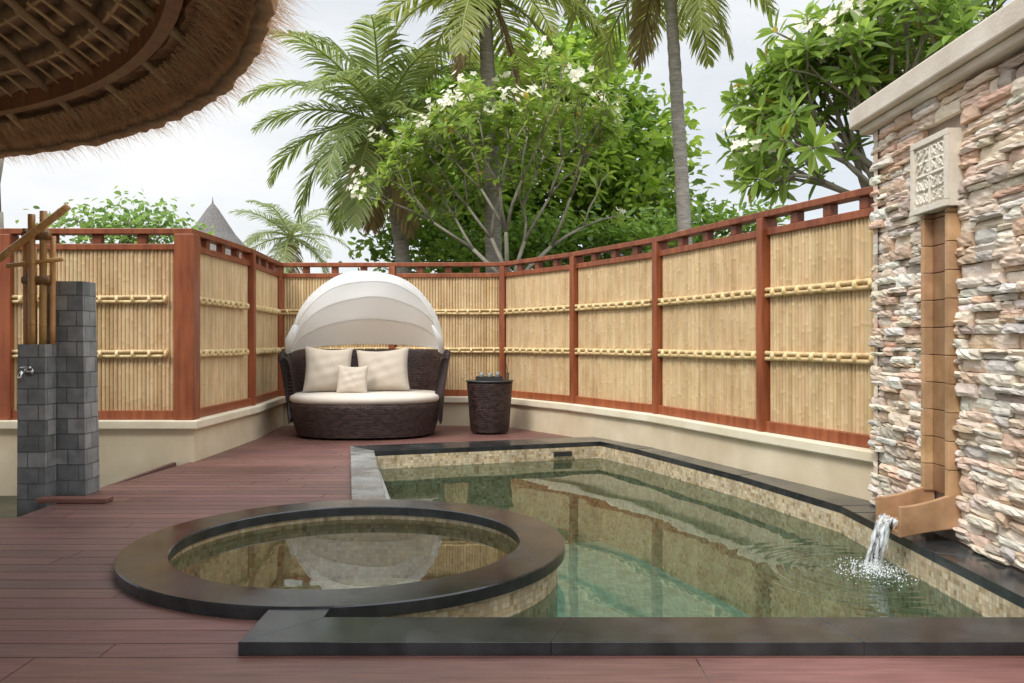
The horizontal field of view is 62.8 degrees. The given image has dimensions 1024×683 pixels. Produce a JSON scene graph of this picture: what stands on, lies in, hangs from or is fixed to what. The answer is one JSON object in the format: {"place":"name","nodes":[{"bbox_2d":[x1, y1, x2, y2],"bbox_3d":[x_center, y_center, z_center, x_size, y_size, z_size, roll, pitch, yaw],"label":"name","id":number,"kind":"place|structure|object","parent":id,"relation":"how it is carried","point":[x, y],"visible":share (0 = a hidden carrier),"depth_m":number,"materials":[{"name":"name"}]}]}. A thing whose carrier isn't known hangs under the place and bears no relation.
{"place":"outdoors","nodes":[
{"label":"outdoors","id":0,"kind":"place"},
{"bbox_2d":[0,158,3,227],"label":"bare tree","id":1,"kind":"object","parent":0,"point":[1,213],"visible":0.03,"depth_m":12.01,"materials":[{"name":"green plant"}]},
{"bbox_2d":[0,0,182,115],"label":"ring beams","id":2,"kind":"structure","parent":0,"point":[146,44],"depth_m":4.84,"materials":[{"name":"red wood"}]},
{"bbox_2d":[0,0,222,130],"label":"bamboo rafters","id":3,"kind":"object","parent":2,"relation":"attached to","point":[30,19],"visible":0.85,"depth_m":4.72,"materials":[{"name":"wood"}]},
{"bbox_2d":[0,0,277,158],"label":"thatch","id":4,"kind":"object","parent":2,"relation":"on","point":[30,51],"visible":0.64,"depth_m":4.84,"materials":[{"name":"plant"}]},
{"bbox_2d":[0,0,318,171],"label":"thatch fringe","id":5,"kind":"object","parent":4,"relation":"attached to","point":[93,118],"visible":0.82,"depth_m":4.72,"materials":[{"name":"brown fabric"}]},
{"bbox_2d":[0,450,498,680],"bbox_3d":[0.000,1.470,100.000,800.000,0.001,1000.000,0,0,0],"label":"ground","id":6,"kind":"structure","parent":0,"point":[8,506],"depth_m":7.43,"materials":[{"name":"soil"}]},
{"bbox_2d":[17,281,99,516],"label":"stone pillar","id":7,"kind":"structure","parent":6,"relation":"on","point":[57,430],"depth_m":6.25,"materials":[{"name":"grey stone"}]},
{"bbox_2d":[17,367,34,380],"bbox_3d":[-3.500,0.232,6.026,0.080,0.103,0.158,0,0,0],"label":"tap","id":8,"kind":"object","parent":7,"relation":"attached to","point":[28,371],"visible":1,"depth_m":6.03,"materials":[{"name":"silver metal"}]},
{"bbox_2d":[0,203,70,343],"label":"bamboo water pipes","id":9,"kind":"object","parent":7,"relation":"on","point":[31,234],"visible":0.99,"depth_m":6.15,"materials":[{"name":"brown wood"}]},
{"bbox_2d":[15,186,215,243],"bbox_3d":[-11.938,-1.718,26.048,5.533,6.352,3.739,0,0,0],"label":"broadleaf tree","id":10,"kind":"object","parent":6,"relation":"on","point":[128,221],"visible":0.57,"depth_m":25.66,"materials":[{"name":"green plant"}]},
{"bbox_2d":[195,198,267,267],"bbox_3d":[-10.700,-1.875,30.000,5.250,6.650,5.250,0,0,0],"label":"thatched hut","id":11,"kind":"object","parent":6,"relation":"on","point":[216,218],"visible":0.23,"depth_m":29.56,"materials":[{"name":"grey plant"}]},
{"bbox_2d":[230,200,354,272],"bbox_3d":[-7.811,-1.809,30.222,4.279,6.563,4.140,0,0,0],"label":"palm tree","id":12,"kind":"object","parent":6,"relation":"on","point":[289,245],"visible":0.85,"depth_m":29.65,"materials":[{"name":"green plant"}]},
{"bbox_2d":[238,14,505,272],"bbox_3d":[-2.373,-2.352,16.030,4.712,7.613,4.997,0,0,29],"label":"palm tree","id":13,"kind":"object","parent":6,"relation":"on","point":[355,147],"visible":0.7,"depth_m":15.42,"materials":[{"name":"green plant"}]},
{"bbox_2d":[0,396,879,533],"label":"plaster plinth wall","id":14,"kind":"structure","parent":6,"relation":"on","point":[129,448],"depth_m":8.00,"materials":[{"name":"beige paint"}]},
{"bbox_2d":[0,186,874,447],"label":"bamboo fence","id":15,"kind":"object","parent":14,"relation":"on","point":[767,325],"visible":0.81,"depth_m":8.09,"materials":[{"name":"beige wood"}]},
{"bbox_2d":[372,0,608,272],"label":"palm tree","id":16,"kind":"object","parent":6,"relation":"on","point":[475,17],"visible":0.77,"depth_m":15.24,"materials":[{"name":"green plant"}]},
{"bbox_2d":[346,35,636,272],"bbox_3d":[-0.194,-1.648,14.236,4.845,6.208,4.713,0,0,0],"label":"frangipani tree","id":17,"kind":"object","parent":6,"relation":"on","point":[452,121],"visible":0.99,"depth_m":13.77,"materials":[{"name":"green plant"}]},
{"bbox_2d":[0,426,1023,682],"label":"wooden deck","id":18,"kind":"structure","parent":6,"relation":"on","point":[66,616],"depth_m":3.36,"materials":[{"name":"brown wood"}]},
{"bbox_2d":[36,496,113,502],"bbox_3d":[-3.130,1.131,6.010,0.500,0.033,0.120,0,0,0],"label":"wooden step","id":19,"kind":"object","parent":18,"relation":"on","point":[74,499],"visible":1,"depth_m":5.95,"materials":[{"name":"brown wood"}]},
{"bbox_2d":[114,499,564,619],"bbox_3d":[-0.890,1.546,4.630,2.360,0.908,2.360,0,0,0],"label":"round spa tub","id":20,"kind":"object","parent":18,"relation":"in","point":[369,558],"visible":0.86,"depth_m":5.15,"materials":[{"name":"stone"}]},
{"bbox_2d":[279,271,450,437],"bbox_3d":[-1.804,0.117,10.459,2.090,2.007,1.686,0,0,-4],"label":"wicker daybed","id":21,"kind":"object","parent":18,"relation":"on","point":[362,393],"visible":1,"depth_m":10.42,"materials":[{"name":"beige fabric"}]},
{"bbox_2d":[466,358,513,432],"bbox_3d":[-0.280,0.665,10.550,0.604,0.931,0.604,0,0,0],"label":"wicker side table","id":22,"kind":"object","parent":18,"relation":"on","point":[489,398],"visible":1,"depth_m":10.33,"materials":[{"name":"wicker"}]},
{"bbox_2d":[238,437,1023,682],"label":"swimming pool","id":23,"kind":"structure","parent":18,"relation":"in","point":[665,555],"depth_m":6.03,"materials":[{"name":"liquid"}]},
{"bbox_2d":[881,66,1023,604],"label":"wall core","id":24,"kind":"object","parent":18,"relation":"on","point":[953,122],"visible":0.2,"depth_m":4.70,"materials":[{"name":"grey stone"}]},
{"bbox_2d":[830,128,964,590],"bbox_3d":[2.124,0.061,4.634,0.679,2.442,0.671,0,0,0],"label":"wall water spout","id":25,"kind":"object","parent":24,"relation":"attached to","point":[936,175],"depth_m":4.74,"materials":[{"name":"beige stone"}]},
{"bbox_2d":[849,0,1023,134],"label":"wall coping","id":26,"kind":"object","parent":24,"relation":"on","point":[995,39],"depth_m":4.48,"materials":[{"name":"beige stone"}]},
{"bbox_2d":[867,50,1023,570],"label":"ledge stones","id":27,"kind":"object","parent":24,"relation":"attached to","point":[988,104],"visible":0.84,"depth_m":4.42,"materials":[{"name":"beige stone"}]},
{"bbox_2d":[381,0,723,265],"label":"broadleaf tree","id":28,"kind":"object","parent":6,"relation":"on","point":[644,179],"visible":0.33,"depth_m":19.54,"materials":[{"name":"green plant"}]},
{"bbox_2d":[338,195,790,272],"bbox_3d":[1.262,-0.763,16.718,9.264,4.477,3.514,0,0,0],"label":"garden shrub","id":29,"kind":"object","parent":6,"relation":"on","point":[591,237],"visible":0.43,"depth_m":16.27,"materials":[{"name":"green plant"}]},
{"bbox_2d":[562,0,777,243],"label":"palm tree","id":30,"kind":"object","parent":6,"relation":"on","point":[701,22],"visible":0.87,"depth_m":15.72,"materials":[{"name":"green plant"}]},
{"bbox_2d":[715,0,1006,211],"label":"frangipani tree","id":31,"kind":"object","parent":6,"relation":"on","point":[856,52],"visible":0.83,"depth_m":8.20,"materials":[{"name":"green plant"}]},
{"bbox_2d":[0,0,1011,272],"label":"sky","id":32,"kind":"structure","parent":0,"point":[227,165],"materials":[{"name":"white"}]}
]}

